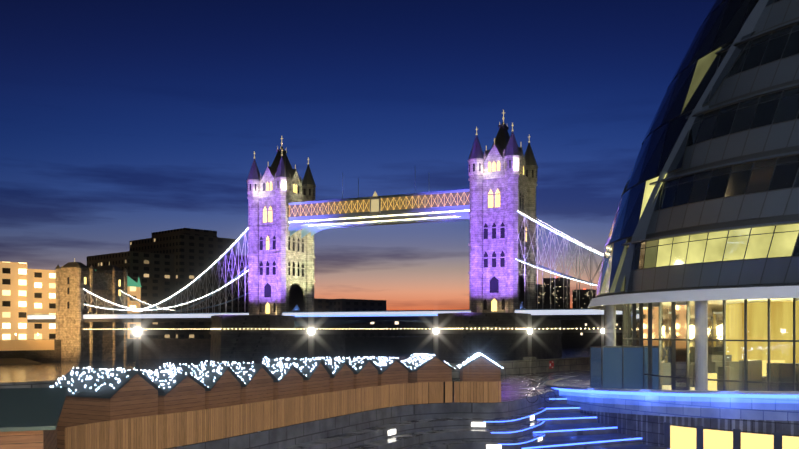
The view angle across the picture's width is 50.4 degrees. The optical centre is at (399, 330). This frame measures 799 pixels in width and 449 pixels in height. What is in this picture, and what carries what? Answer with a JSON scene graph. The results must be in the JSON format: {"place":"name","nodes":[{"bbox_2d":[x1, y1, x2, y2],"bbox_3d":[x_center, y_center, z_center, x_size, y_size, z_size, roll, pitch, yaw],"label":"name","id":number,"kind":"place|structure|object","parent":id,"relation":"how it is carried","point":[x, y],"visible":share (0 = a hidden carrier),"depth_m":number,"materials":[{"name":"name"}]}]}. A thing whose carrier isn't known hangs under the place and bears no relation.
{"place":"outdoors","nodes":[
{"label":"outdoors","id":0,"kind":"place"},
{"bbox_2d":[209,315,345,363],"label":"bridge pier","id":1,"kind":"structure","parent":0,"point":[286,340],"depth_m":247.82,"materials":[{"name":"grey stone"}]},
{"bbox_2d":[27,308,716,327],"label":"bridge deck","id":2,"kind":"structure","parent":1,"relation":"on","point":[327,318],"depth_m":251.77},
{"bbox_2d":[246,136,315,314],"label":"bridge tower","id":3,"kind":"structure","parent":0,"point":[280,279],"depth_m":264.27,"materials":[{"name":"stone"}]},
{"bbox_2d":[84,210,602,313],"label":"suspension cables","id":4,"kind":"object","parent":3,"relation":"attached to","point":[237,276],"visible":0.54,"depth_m":268.58,"materials":[{"name":"white metal"}]},
{"bbox_2d":[288,173,469,238],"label":"tower bridge walkways","id":5,"kind":"structure","parent":3,"relation":"attached to","point":[314,217],"depth_m":250.12,"materials":[{"name":"metal"}]},
{"bbox_2d":[0,352,715,388],"bbox_3d":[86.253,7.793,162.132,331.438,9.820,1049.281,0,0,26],"label":"river wall","id":6,"kind":"structure","parent":0,"point":[511,367],"depth_m":82.32,"materials":[{"name":"stone"}]},
{"bbox_2d":[549,361,553,368],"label":"life ring station","id":7,"kind":"object","parent":6,"relation":"attached to","point":[551,364],"visible":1,"depth_m":85.99,"materials":[{"name":"red"}]},
{"bbox_2d":[0,0,715,309],"label":"sky","id":8,"kind":"structure","parent":0,"point":[122,122],"materials":[{"name":"blue"}]},
{"bbox_2d":[0,334,716,364],"bbox_3d":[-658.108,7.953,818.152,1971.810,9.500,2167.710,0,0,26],"label":"bank ground","id":9,"kind":"structure","parent":0,"point":[154,348],"depth_m":339.23,"materials":[{"name":"grey"}]},
{"bbox_2d":[0,340,53,350],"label":"river wall","id":10,"kind":"structure","parent":9,"relation":"on","point":[11,345],"depth_m":288.33,"materials":[{"name":"brown stone"}]},
{"bbox_2d":[55,258,127,361],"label":"bridge abutment tower","id":11,"kind":"structure","parent":9,"relation":"on","point":[74,280],"depth_m":297.83,"materials":[{"name":"stone"}]},
{"bbox_2d":[0,228,716,339],"bbox_3d":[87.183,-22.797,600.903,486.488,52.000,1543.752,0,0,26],"label":"background buildings","id":12,"kind":"structure","parent":9,"relation":"on","point":[160,266],"depth_m":386.13,"materials":[{"name":"stone"}]},
{"bbox_2d":[0,344,716,382],"bbox_3d":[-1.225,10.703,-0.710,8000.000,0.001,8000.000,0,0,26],"label":"river water","id":13,"kind":"structure","parent":0,"point":[48,371],"depth_m":268.18,"materials":[{"name":"black liquid"}]},
{"bbox_2d":[84,328,669,329],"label":"tower bridge festoon","id":14,"kind":"object","parent":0,"point":[279,328],"visible":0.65,"depth_m":248.37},
{"bbox_2d":[165,370,589,448],"bbox_3d":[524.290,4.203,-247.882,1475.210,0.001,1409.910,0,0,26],"label":"plaza ground","id":15,"kind":"structure","parent":0,"point":[514,387],"depth_m":67.48,"materials":[{"name":"grey stone"}]},
{"bbox_2d":[0,387,67,448],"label":"market hut","id":16,"kind":"object","parent":15,"relation":"on","point":[29,418],"visible":1,"depth_m":18.36,"materials":[{"name":"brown wood"}]},
{"bbox_2d":[133,325,141,370],"bbox_3d":[-16.251,1.928,52.622,1.050,4.550,1.050,0,0,43],"label":"lamp post","id":17,"kind":"object","parent":15,"relation":"on","point":[137,331],"visible":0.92,"depth_m":52.54,"materials":[{"name":"grey metal"}]},
{"bbox_2d":[50,352,502,448],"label":"market stalls","id":18,"kind":"object","parent":15,"relation":"on","point":[96,395],"visible":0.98,"depth_m":34.92,"materials":[{"name":"brown wood"}]},
{"bbox_2d":[65,381,500,448],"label":"wooden fence","id":19,"kind":"object","parent":15,"relation":"on","point":[164,431],"visible":1,"depth_m":35.24,"materials":[{"name":"brown wood"}]},
{"bbox_2d":[308,327,314,358],"bbox_3d":[-6.547,1.928,62.989,1.050,4.550,1.050,0,0,43],"label":"lamp post","id":20,"kind":"object","parent":15,"relation":"on","point":[311,331],"visible":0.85,"depth_m":62.92,"materials":[{"name":"grey metal"}]},
{"bbox_2d":[433,328,438,356],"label":"lamp post","id":21,"kind":"object","parent":15,"relation":"on","point":[435,331],"visible":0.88,"depth_m":73.28,"materials":[{"name":"grey metal"}]},
{"bbox_2d":[168,390,798,448],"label":"scoop amphitheatre","id":22,"kind":"object","parent":15,"relation":"on","point":[515,424],"visible":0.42,"depth_m":46.42,"materials":[{"name":"grey stone"}]},
{"bbox_2d":[521,396,669,448],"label":"steps","id":23,"kind":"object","parent":22,"relation":"attached to","point":[567,426],"visible":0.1,"depth_m":51.09,"materials":[{"name":"stone"}]},
{"bbox_2d":[522,328,536,373],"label":"lamp post","id":24,"kind":"object","parent":15,"relation":"on","point":[532,361],"visible":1,"depth_m":83.51,"materials":[{"name":"grey metal"}]},
{"bbox_2d":[526,385,555,402],"bbox_3d":[8.237,3.711,49.354,1.754,1.030,0.500,0,-8,16],"label":"bicycle","id":25,"kind":"object","parent":15,"relation":"on","point":[540,395],"visible":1,"depth_m":49.35,"materials":[{"name":"black metal"}]},
{"bbox_2d":[601,328,603,345],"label":"lamp post","id":26,"kind":"object","parent":15,"relation":"on","point":[602,331],"visible":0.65,"depth_m":94.03,"materials":[{"name":"grey metal"}]},
{"bbox_2d":[590,346,643,388],"bbox_3d":[15.606,2.668,61.040,3.100,3.090,2.700,0,0,-5],"label":"panel screen","id":27,"kind":"object","parent":15,"relation":"on","point":[619,367],"visible":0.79,"depth_m":59.78,"materials":[{"name":"blue glass"}]},
{"bbox_2d":[545,378,798,448],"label":"curved retaining wall","id":28,"kind":"structure","parent":15,"relation":"on","point":[764,406],"depth_m":47.24,"materials":[{"name":"concrete"}]},
{"bbox_2d":[587,0,798,390],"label":"city hall","id":29,"kind":"structure","parent":15,"relation":"on","point":[707,211],"depth_m":51.74,"materials":[{"name":"grey"}]},
{"bbox_2d":[626,298,798,390],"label":"glass facade","id":30,"kind":"structure","parent":29,"relation":"on","point":[679,346],"depth_m":58.30,"materials":[{"name":"yellow glass"}]},
{"bbox_2d":[437,312,562,362],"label":"bridge pier","id":31,"kind":"structure","parent":0,"point":[498,343],"depth_m":213.94,"materials":[{"name":"grey stone"}]},
{"bbox_2d":[467,110,537,312],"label":"bridge tower","id":32,"kind":"structure","parent":0,"point":[502,175],"depth_m":232.13,"materials":[{"name":"stone"}]},
{"bbox_2d":[536,277,595,308],"bbox_3d":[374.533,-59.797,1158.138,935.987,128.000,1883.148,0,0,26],"label":"high-rise buildings","id":33,"kind":"structure","parent":0,"point":[556,291],"depth_m":1945.78,"materials":[{"name":"black glass"}]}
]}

